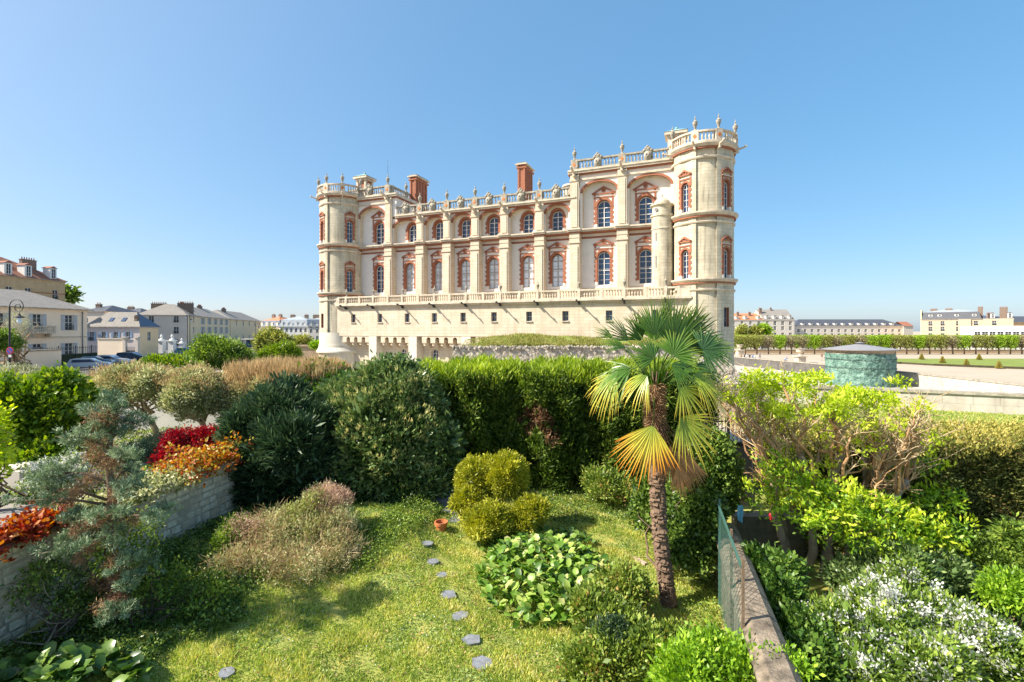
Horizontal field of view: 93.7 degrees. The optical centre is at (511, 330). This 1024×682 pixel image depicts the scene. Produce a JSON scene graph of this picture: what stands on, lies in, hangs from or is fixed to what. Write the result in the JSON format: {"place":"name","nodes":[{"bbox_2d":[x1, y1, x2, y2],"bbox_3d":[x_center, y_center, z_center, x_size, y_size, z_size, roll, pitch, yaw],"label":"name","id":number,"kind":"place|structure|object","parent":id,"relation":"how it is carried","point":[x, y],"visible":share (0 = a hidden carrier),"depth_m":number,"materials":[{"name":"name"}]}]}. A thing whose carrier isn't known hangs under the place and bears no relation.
{"place":"outdoors","nodes":[
{"label":"outdoors","id":0,"kind":"place"},
{"bbox_2d":[0,349,61,367],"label":"boundary wall","id":1,"kind":"structure","parent":0,"point":[46,357],"depth_m":58.01,"materials":[{"name":"paint"}]},
{"bbox_2d":[0,257,67,301],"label":"apartment building","id":2,"kind":"structure","parent":0,"point":[24,274],"depth_m":94.40,"materials":[{"name":"beige stone"}]},
{"bbox_2d":[0,289,93,353],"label":"town house","id":3,"kind":"structure","parent":0,"point":[62,325],"depth_m":67.74,"materials":[{"name":"white paint"}]},
{"bbox_2d":[28,314,46,329],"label":"window","id":4,"kind":"structure","parent":3,"relation":"in","point":[37,317],"depth_m":66.21,"materials":[{"name":"white paint"}]},
{"bbox_2d":[61,315,76,329],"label":"window","id":5,"kind":"structure","parent":3,"relation":"in","point":[66,320],"depth_m":70.31,"materials":[{"name":"white paint"}]},
{"bbox_2d":[0,407,174,588],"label":"neighbour garden","id":6,"kind":"object","parent":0,"point":[5,510],"depth_m":12.93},
{"bbox_2d":[0,399,25,507],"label":"lime shrub","id":7,"kind":"object","parent":6,"relation":"on","point":[5,462],"visible":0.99,"depth_m":12.64,"materials":[{"name":"green plant"}]},
{"bbox_2d":[0,461,51,489],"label":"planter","id":8,"kind":"object","parent":6,"relation":"on","point":[16,476],"visible":0.12,"depth_m":14.10,"materials":[{"name":"white stone"}]},
{"bbox_2d":[0,361,85,380],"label":"grey hedge","id":9,"kind":"object","parent":6,"relation":"on","point":[23,369],"visible":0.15,"depth_m":24.22,"materials":[{"name":"green plant"}]},
{"bbox_2d":[11,447,105,504],"bbox_3d":[-12.660,4.104,13.567,2.366,1.590,1.632,0,0,-22],"label":"viburnum","id":10,"kind":"object","parent":6,"relation":"on","point":[22,487],"visible":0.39,"depth_m":13.33,"materials":[{"name":"green plant"}]},
{"bbox_2d":[0,360,120,472],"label":"green shrub","id":11,"kind":"object","parent":6,"relation":"on","point":[46,400],"visible":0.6,"depth_m":15.85,"materials":[{"name":"green plant"}]},
{"bbox_2d":[0,426,191,495],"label":"gravel weeds","id":12,"kind":"object","parent":6,"relation":"on","point":[146,466],"visible":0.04,"depth_m":19.72,"materials":[{"name":"green plant"}]},
{"bbox_2d":[85,357,175,440],"bbox_3d":[-16.018,2.944,20.229,4.475,3.681,3.276,0,0,38],"label":"umbrella tree","id":13,"kind":"object","parent":6,"relation":"on","point":[136,382],"visible":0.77,"depth_m":19.48,"materials":[{"name":"green plant"}]},
{"bbox_2d":[116,424,182,461],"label":"blue shrub","id":14,"kind":"object","parent":6,"relation":"on","point":[149,444],"visible":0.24,"depth_m":17.54,"materials":[{"name":"green plant"}]},
{"bbox_2d":[135,350,205,367],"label":"leafy bush","id":15,"kind":"object","parent":6,"relation":"on","point":[173,360],"visible":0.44,"depth_m":26.63,"materials":[{"name":"green plant"}]},
{"bbox_2d":[134,371,221,430],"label":"white screen wall","id":16,"kind":"structure","parent":6,"relation":"on","point":[165,420],"depth_m":22.60,"materials":[{"name":"paint"}]},
{"bbox_2d":[146,423,218,466],"bbox_3d":[-11.487,4.306,17.393,2.705,1.972,2.283,0,0,0],"label":"red maple","id":17,"kind":"object","parent":6,"relation":"on","point":[189,436],"visible":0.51,"depth_m":16.85,"materials":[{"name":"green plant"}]},
{"bbox_2d":[152,359,231,430],"bbox_3d":[-13.195,2.969,19.938,3.506,3.587,2.842,0,0,-15],"label":"umbrella tree","id":18,"kind":"object","parent":6,"relation":"on","point":[190,392],"visible":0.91,"depth_m":19.35,"materials":[{"name":"green plant"}]},
{"bbox_2d":[209,352,354,422],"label":"ornamental grass","id":19,"kind":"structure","parent":6,"relation":"on","point":[246,375],"depth_m":20.29,"materials":[{"name":"beige plant"}]},
{"bbox_2d":[87,303,140,323],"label":"town house","id":20,"kind":"structure","parent":0,"point":[100,310],"depth_m":126.40,"materials":[{"name":"white paint"}]},
{"bbox_2d":[87,312,159,354],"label":"town house","id":21,"kind":"structure","parent":0,"point":[131,325],"depth_m":95.45,"materials":[{"name":"white paint"}]},
{"bbox_2d":[79,348,253,374],"bbox_3d":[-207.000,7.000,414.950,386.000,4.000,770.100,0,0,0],"label":"street","id":22,"kind":"structure","parent":0,"point":[86,370],"depth_m":62.88,"materials":[{"name":"grey asphalt"}]},
{"bbox_2d":[0,326,27,364],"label":"green shrub","id":23,"kind":"object","parent":22,"relation":"on","point":[17,342],"visible":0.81,"depth_m":47.93,"materials":[{"name":"green plant"}]},
{"bbox_2d":[8,299,25,365],"bbox_3d":[-36.183,1.361,35.000,1.180,7.277,0.609,0,0,0],"label":"street lamp","id":24,"kind":"object","parent":22,"relation":"on","point":[19,317],"visible":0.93,"depth_m":34.96,"materials":[{"name":"black metal"}]},
{"bbox_2d":[0,306,36,365],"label":"bare tree","id":25,"kind":"object","parent":22,"relation":"on","point":[17,358],"visible":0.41,"depth_m":49.93,"materials":[{"name":"green plant"}]},
{"bbox_2d":[39,345,96,364],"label":"street railings","id":26,"kind":"object","parent":22,"relation":"on","point":[66,358],"visible":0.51,"depth_m":63.49,"materials":[{"name":"black metal"}]},
{"bbox_2d":[65,283,85,303],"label":"roof tree","id":27,"kind":"object","parent":22,"relation":"on","point":[72,295],"visible":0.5,"depth_m":111.85,"materials":[{"name":"green plant"}]},
{"bbox_2d":[66,358,112,369],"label":"parked car","id":28,"kind":"object","parent":22,"relation":"on","point":[81,362],"visible":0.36,"depth_m":60.17,"materials":[{"name":"silver metal"}]},
{"bbox_2d":[97,338,127,354],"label":"courtyard wall","id":29,"kind":"structure","parent":22,"relation":"on","point":[110,346],"depth_m":88.00,"materials":[{"name":"paint"}]},
{"bbox_2d":[177,331,259,370],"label":"green shrub","id":30,"kind":"object","parent":22,"relation":"on","point":[229,350],"visible":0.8,"depth_m":32.32,"materials":[{"name":"green plant"}]},
{"bbox_2d":[250,323,299,355],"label":"young tree","id":31,"kind":"object","parent":22,"relation":"on","point":[271,335],"visible":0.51,"depth_m":58.97,"materials":[{"name":"green plant"}]},
{"bbox_2d":[253,338,304,361],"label":"lime shrub","id":32,"kind":"object","parent":22,"relation":"on","point":[287,348],"visible":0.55,"depth_m":35.48,"materials":[{"name":"green plant"}]},
{"bbox_2d":[139,301,200,349],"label":"corner house","id":33,"kind":"structure","parent":0,"point":[169,319],"depth_m":123.08,"materials":[{"name":"white paint"}]},
{"bbox_2d":[181,302,229,346],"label":"terrace house","id":34,"kind":"structure","parent":0,"point":[211,321],"depth_m":146.96,"materials":[{"name":"white paint"}]},
{"bbox_2d":[213,307,261,343],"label":"terrace house","id":35,"kind":"structure","parent":0,"point":[242,325],"depth_m":177.58,"materials":[{"name":"white paint"}]},
{"bbox_2d":[279,314,309,337],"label":"apartment building","id":36,"kind":"structure","parent":0,"point":[293,324],"depth_m":205.14,"materials":[{"name":"white paint"}]},
{"bbox_2d":[307,315,319,339],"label":"apartment building","id":37,"kind":"structure","parent":0,"point":[313,326],"depth_m":200.01,"materials":[{"name":"white paint"}]},
{"bbox_2d":[2,480,839,681],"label":"garden lawn","id":38,"kind":"structure","parent":0,"point":[816,585],"depth_m":10.88,"materials":[{"name":"plant"}]},
{"bbox_2d":[0,552,111,645],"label":"leafy shrub","id":39,"kind":"object","parent":38,"relation":"on","point":[66,601],"visible":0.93,"depth_m":9.92,"materials":[{"name":"green plant"}]},
{"bbox_2d":[0,638,151,681],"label":"bergenia","id":40,"kind":"object","parent":38,"relation":"on","point":[32,667],"visible":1,"depth_m":8.73,"materials":[{"name":"green plant"}]},
{"bbox_2d":[0,386,184,629],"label":"blue cedar","id":41,"kind":"object","parent":38,"relation":"on","point":[106,413],"visible":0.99,"depth_m":10.06,"materials":[{"name":"green plant"}]},
{"bbox_2d":[0,460,240,647],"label":"garden wall","id":42,"kind":"structure","parent":38,"relation":"on","point":[210,499],"depth_m":13.00,"materials":[{"name":"stone"}]},
{"bbox_2d":[0,495,83,562],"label":"wall creeper","id":43,"kind":"object","parent":42,"relation":"on","point":[21,526],"depth_m":10.27,"materials":[{"name":"orange plant"}]},
{"bbox_2d":[41,464,210,524],"bbox_3d":[-10.140,4.357,12.684,1.680,0.980,4.263,0,0,11],"label":"wall creeper","id":44,"kind":"object","parent":42,"relation":"on","point":[160,481],"depth_m":13.27,"materials":[{"name":"green plant"}]},
{"bbox_2d":[141,431,253,487],"bbox_3d":[-10.012,4.099,16.640,3.137,1.611,6.701,0,0,0],"label":"wall creeper","id":45,"kind":"object","parent":42,"relation":"on","point":[204,460],"depth_m":15.13,"materials":[{"name":"orange plant"}]},
{"bbox_2d":[62,505,250,627],"bbox_3d":[-8.170,5.328,10.758,3.957,2.481,1.988,0,0,0],"label":"leafy shrub","id":46,"kind":"object","parent":38,"relation":"on","point":[145,585],"visible":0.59,"depth_m":10.79,"materials":[{"name":"green plant"}]},
{"bbox_2d":[0,494,361,681],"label":"ground ivy","id":47,"kind":"object","parent":38,"relation":"on","point":[177,549],"visible":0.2,"depth_m":10.59,"materials":[{"name":"green plant"}]},
{"bbox_2d":[202,510,262,559],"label":"leafy shrub","id":48,"kind":"object","parent":38,"relation":"on","point":[221,537],"visible":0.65,"depth_m":12.96,"materials":[{"name":"green plant"}]},
{"bbox_2d":[212,508,274,572],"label":"dry shrub","id":49,"kind":"object","parent":38,"relation":"on","point":[243,527],"visible":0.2,"depth_m":13.13,"materials":[{"name":"brown plant"}]},
{"bbox_2d":[192,497,370,592],"bbox_3d":[-6.121,5.987,13.143,4.706,2.620,3.416,0,0,0],"label":"dry shrub","id":50,"kind":"object","parent":38,"relation":"on","point":[334,536],"visible":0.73,"depth_m":12.77,"materials":[{"name":"brown plant"}]},
{"bbox_2d":[211,367,352,512],"bbox_3d":[-8.204,4.292,17.633,5.127,5.839,4.590,0,0,0],"label":"yew bush","id":51,"kind":"object","parent":38,"relation":"on","point":[285,421],"visible":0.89,"depth_m":16.49,"materials":[{"name":"green plant"}]},
{"bbox_2d":[270,484,346,555],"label":"olive shrub","id":52,"kind":"object","parent":38,"relation":"on","point":[305,506],"visible":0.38,"depth_m":13.57,"materials":[{"name":"green plant"}]},
{"bbox_2d":[270,477,366,531],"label":"dry shrub","id":53,"kind":"object","parent":38,"relation":"on","point":[339,495],"visible":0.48,"depth_m":14.13,"materials":[{"name":"brown plant"}]},
{"bbox_2d":[296,354,382,421],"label":"laurel bush","id":54,"kind":"object","parent":38,"relation":"on","point":[314,382],"visible":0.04,"depth_m":20.46,"materials":[{"name":"green plant"}]},
{"bbox_2d":[323,492,446,573],"bbox_3d":[-3.633,6.000,14.799,1.475,0.853,5.130,0,0,19],"label":"bed cover","id":55,"kind":"object","parent":38,"relation":"on","point":[400,516],"visible":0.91,"depth_m":14.41,"materials":[{"name":"green plant"}]},
{"bbox_2d":[315,349,468,504],"bbox_3d":[-5.150,4.078,18.904,7.128,6.779,5.414,0,0,0],"label":"laurel bush","id":56,"kind":"object","parent":38,"relation":"on","point":[386,462],"visible":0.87,"depth_m":17.54,"materials":[{"name":"green plant"}]},
{"bbox_2d":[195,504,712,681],"bbox_3d":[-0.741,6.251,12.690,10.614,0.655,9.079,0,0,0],"label":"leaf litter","id":57,"kind":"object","parent":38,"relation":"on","point":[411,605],"visible":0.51,"depth_m":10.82,"materials":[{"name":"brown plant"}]},
{"bbox_2d":[352,485,631,523],"bbox_3d":[-1.492,6.211,17.810,14.178,0.890,3.742,0,0,0],"label":"hedge foot cover","id":58,"kind":"object","parent":38,"relation":"on","point":[608,511],"visible":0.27,"depth_m":17.19,"materials":[{"name":"green plant"}]},
{"bbox_2d":[446,448,553,544],"bbox_3d":[-0.512,5.189,15.307,2.777,2.789,3.299,0,0,-32],"label":"golden yew","id":59,"kind":"object","parent":38,"relation":"on","point":[481,481],"visible":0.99,"depth_m":15.04,"materials":[{"name":"yellow plant"}]},
{"bbox_2d":[476,524,598,552],"bbox_3d":[0.770,6.185,14.300,3.695,0.616,2.098,0,0,0],"label":"bergenia","id":60,"kind":"object","parent":38,"relation":"on","point":[577,533],"visible":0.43,"depth_m":14.33,"materials":[{"name":"green plant"}]},
{"bbox_2d":[473,533,613,629],"bbox_3d":[0.925,6.120,12.281,3.927,0.882,4.146,0,0,0],"label":"bergenia","id":61,"kind":"object","parent":38,"relation":"on","point":[564,558],"visible":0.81,"depth_m":11.91,"materials":[{"name":"green plant"}]},
{"bbox_2d":[410,351,723,494],"bbox_3d":[2.088,3.857,20.592,13.761,6.008,5.172,0,0,0],"label":"thuja hedge","id":62,"kind":"object","parent":38,"relation":"on","point":[542,420],"visible":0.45,"depth_m":19.34,"materials":[{"name":"green plant"}]},
{"bbox_2d":[578,461,639,509],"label":"shrub","id":63,"kind":"object","parent":38,"relation":"on","point":[599,481],"visible":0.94,"depth_m":17.74,"materials":[{"name":"green plant"}]},
{"bbox_2d":[582,609,635,671],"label":"leaf shrub","id":64,"kind":"object","parent":38,"relation":"on","point":[616,619],"visible":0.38,"depth_m":9.13,"materials":[{"name":"green plant"}]},
{"bbox_2d":[555,557,721,681],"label":"leaf shrub","id":65,"kind":"object","parent":38,"relation":"on","point":[626,589],"visible":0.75,"depth_m":9.13,"materials":[{"name":"green plant"}]},
{"bbox_2d":[586,290,737,608],"bbox_3d":[3.569,2.742,11.370,3.621,7.562,2.116,0,0,0],"label":"palm tree","id":66,"kind":"object","parent":38,"relation":"on","point":[678,333],"visible":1,"depth_m":11.17,"materials":[{"name":"green plant"}]},
{"bbox_2d":[626,424,748,579],"bbox_3d":[4.943,4.500,13.255,3.161,3.878,4.071,0,0,0],"label":"ivy mass","id":67,"kind":"object","parent":38,"relation":"on","point":[692,527],"visible":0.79,"depth_m":12.10,"materials":[{"name":"green plant"}]},
{"bbox_2d":[678,570,726,678],"bbox_3d":[4.529,6.309,11.576,1.101,0.590,7.478,0,0,17],"label":"fence foot cover","id":68,"kind":"object","parent":38,"relation":"on","point":[706,601],"visible":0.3,"depth_m":11.16,"materials":[{"name":"green plant"}]},
{"bbox_2d":[717,498,744,642],"bbox_3d":[4.412,5.225,9.771,0.070,2.550,3.135,0,0,16],"label":"fence","id":69,"kind":"object","parent":38,"relation":"on","point":[741,562],"visible":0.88,"depth_m":9.51,"materials":[{"name":"green metal"}]},
{"bbox_2d":[642,615,826,681],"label":"flowering shrub","id":70,"kind":"object","parent":38,"relation":"on","point":[696,653],"visible":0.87,"depth_m":7.65,"materials":[{"name":"green plant"}]},
{"bbox_2d":[714,523,801,681],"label":"coping wall","id":71,"kind":"structure","parent":38,"relation":"on","point":[761,621],"depth_m":8.33,"materials":[{"name":"beige stone"}]},
{"bbox_2d":[794,552,1023,681],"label":"choisya","id":72,"kind":"object","parent":38,"relation":"on","point":[895,620],"visible":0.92,"depth_m":8.72,"materials":[{"name":"green plant"}]},
{"bbox_2d":[0,0,1023,331],"label":"sky","id":73,"kind":"structure","parent":0,"point":[168,151],"materials":[{"name":"blue"}]},
{"bbox_2d":[705,413,754,510],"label":"iron gate","id":74,"kind":"structure","parent":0,"point":[748,461],"depth_m":17.27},
{"bbox_2d":[734,312,763,345],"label":"apartment building","id":75,"kind":"structure","parent":0,"point":[750,319],"depth_m":220.18,"materials":[{"name":"white paint"}]},
{"bbox_2d":[754,307,794,345],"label":"apartment building","id":76,"kind":"structure","parent":0,"point":[782,321],"depth_m":220.18,"materials":[{"name":"white paint"}]},
{"bbox_2d":[734,365,935,389],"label":"moat","id":77,"kind":"structure","parent":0,"point":[738,368],"depth_m":101.31,"materials":[{"name":"beige stone"}]},
{"bbox_2d":[310,113,746,371],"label":"castle","id":78,"kind":"structure","parent":77,"relation":"on","point":[591,248],"depth_m":56.79,"materials":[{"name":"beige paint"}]},
{"bbox_2d":[461,260,469,289],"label":"window","id":79,"kind":"structure","parent":78,"relation":"in","point":[465,268],"depth_m":61.97,"materials":[{"name":"grey glass"}]},
{"bbox_2d":[489,259,497,288],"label":"window","id":80,"kind":"structure","parent":78,"relation":"in","point":[493,265],"depth_m":60.52,"materials":[{"name":"grey glass"}]},
{"bbox_2d":[523,257,532,287],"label":"window","id":81,"kind":"structure","parent":78,"relation":"in","point":[528,261],"depth_m":58.69,"materials":[{"name":"white glass"}]},
{"bbox_2d":[552,255,562,286],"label":"window","id":82,"kind":"structure","parent":78,"relation":"in","point":[557,263],"depth_m":57.43,"materials":[{"name":"grey glass"}]},
{"bbox_2d":[598,252,609,284],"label":"window","id":83,"kind":"structure","parent":78,"relation":"in","point":[604,258],"depth_m":55.32,"materials":[{"name":"blue glass"}]},
{"bbox_2d":[598,201,609,226],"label":"window","id":84,"kind":"structure","parent":78,"relation":"in","point":[604,207],"depth_m":55.32,"materials":[{"name":"blue glass"}]},
{"bbox_2d":[639,250,651,283],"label":"window","id":85,"kind":"structure","parent":78,"relation":"in","point":[645,257],"depth_m":53.67,"materials":[{"name":"blue glass"}]},
{"bbox_2d":[639,197,652,223],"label":"window","id":86,"kind":"structure","parent":78,"relation":"in","point":[645,211],"depth_m":53.67,"materials":[{"name":"blue glass"}]},
{"bbox_2d":[451,344,742,381],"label":"rampart","id":87,"kind":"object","parent":77,"relation":"on","point":[527,353],"visible":0.08,"depth_m":43.46,"materials":[{"name":"beige stone"}]},
{"bbox_2d":[452,345,645,350],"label":"coping stones","id":88,"kind":"object","parent":87,"relation":"on","point":[480,347],"visible":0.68,"depth_m":43.41,"materials":[{"name":"beige stone"}]},
{"bbox_2d":[462,332,719,345],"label":"tall grass","id":89,"kind":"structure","parent":87,"relation":"on","point":[535,339],"depth_m":45.20,"materials":[{"name":"green plant"}]},
{"bbox_2d":[734,356,824,371],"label":"moat wall","id":90,"kind":"structure","parent":77,"relation":"on","point":[796,366],"depth_m":107.39,"materials":[{"name":"stone"}]},
{"bbox_2d":[896,371,1023,392],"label":"moat wall","id":91,"kind":"structure","parent":77,"relation":"on","point":[934,381],"depth_m":68.68,"materials":[{"name":"stone"}]},
{"bbox_2d":[794,319,902,344],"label":"barrack building","id":92,"kind":"structure","parent":0,"point":[862,327],"depth_m":230.00,"materials":[{"name":"white paint"}]},
{"bbox_2d":[822,342,899,387],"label":"round pavilion","id":93,"kind":"structure","parent":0,"point":[859,364],"depth_m":75.30,"materials":[{"name":"green stone"}]},
{"bbox_2d":[717,403,1023,434],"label":"grass bank","id":94,"kind":"structure","parent":0,"point":[972,413],"depth_m":28.18,"materials":[{"name":"green plant"}]},
{"bbox_2d":[722,381,1023,414],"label":"parapet wall","id":95,"kind":"structure","parent":94,"relation":"on","point":[988,402],"depth_m":29.41,"materials":[{"name":"stone"}]},
{"bbox_2d":[734,332,1023,383],"bbox_3d":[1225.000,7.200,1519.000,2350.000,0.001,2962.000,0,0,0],"label":"esplanade","id":96,"kind":"structure","parent":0,"point":[1007,375],"depth_m":98.28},
{"bbox_2d":[734,349,1023,352],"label":"park wall","id":97,"kind":"structure","parent":0,"point":[900,351],"depth_m":149.80,"materials":[{"name":"stone"}]},
{"bbox_2d":[755,481,1023,631],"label":"garden","id":98,"kind":"object","parent":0,"point":[759,487],"depth_m":20.28,"materials":[{"name":"plant"}]},
{"bbox_2d":[731,511,848,557],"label":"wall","id":99,"kind":"structure","parent":98,"relation":"on","point":[752,526],"depth_m":13.70,"materials":[{"name":"grey concrete"}]},
{"bbox_2d":[738,538,847,681],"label":"dark shrub","id":100,"kind":"object","parent":98,"relation":"on","point":[783,579],"visible":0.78,"depth_m":9.39,"materials":[{"name":"green plant"}]},
{"bbox_2d":[698,359,981,582],"bbox_3d":[8.358,3.815,12.605,7.323,6.241,4.120,0,0,0],"label":"pruned tree","id":101,"kind":"object","parent":98,"relation":"on","point":[883,450],"visible":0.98,"depth_m":12.02,"materials":[{"name":"green plant"}]},
{"bbox_2d":[752,411,1023,559],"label":"clipped hedge","id":102,"kind":"object","parent":98,"relation":"on","point":[986,472],"visible":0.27,"depth_m":13.71,"materials":[{"name":"green plant"}]},
{"bbox_2d":[814,529,983,601],"bbox_3d":[9.139,5.722,11.112,3.612,2.219,2.058,0,0,0],"label":"dark shrub","id":103,"kind":"object","parent":98,"relation":"on","point":[954,573],"visible":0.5,"depth_m":11.03,"materials":[{"name":"green plant"}]},
{"bbox_2d":[916,510,1023,581],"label":"green shrub","id":104,"kind":"object","parent":98,"relation":"on","point":[1001,541],"visible":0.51,"depth_m":11.61,"materials":[{"name":"green plant"}]},
{"bbox_2d":[969,560,1023,631],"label":"green shrub","id":105,"kind":"object","parent":98,"relation":"on","point":[1003,588],"visible":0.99,"depth_m":9.95,"materials":[{"name":"green plant"}]},
{"bbox_2d":[897,359,1023,368],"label":"lawn","id":106,"kind":"structure","parent":0,"point":[1006,362],"depth_m":110.74,"materials":[{"name":"green plant"}]},
{"bbox_2d":[897,362,1023,368],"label":"box edging","id":107,"kind":"object","parent":106,"relation":"on","point":[983,366],"visible":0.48,"depth_m":94.87,"materials":[{"name":"plant"}]},
{"bbox_2d":[921,306,1013,345],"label":"apartment building","id":108,"kind":"structure","parent":0,"point":[947,321],"depth_m":207.58,"materials":[{"name":"white paint"}]},
{"bbox_2d":[960,326,1023,348],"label":"apartment building","id":109,"kind":"structure","parent":0,"point":[992,330],"depth_m":172.79,"materials":[{"name":"white paint"}]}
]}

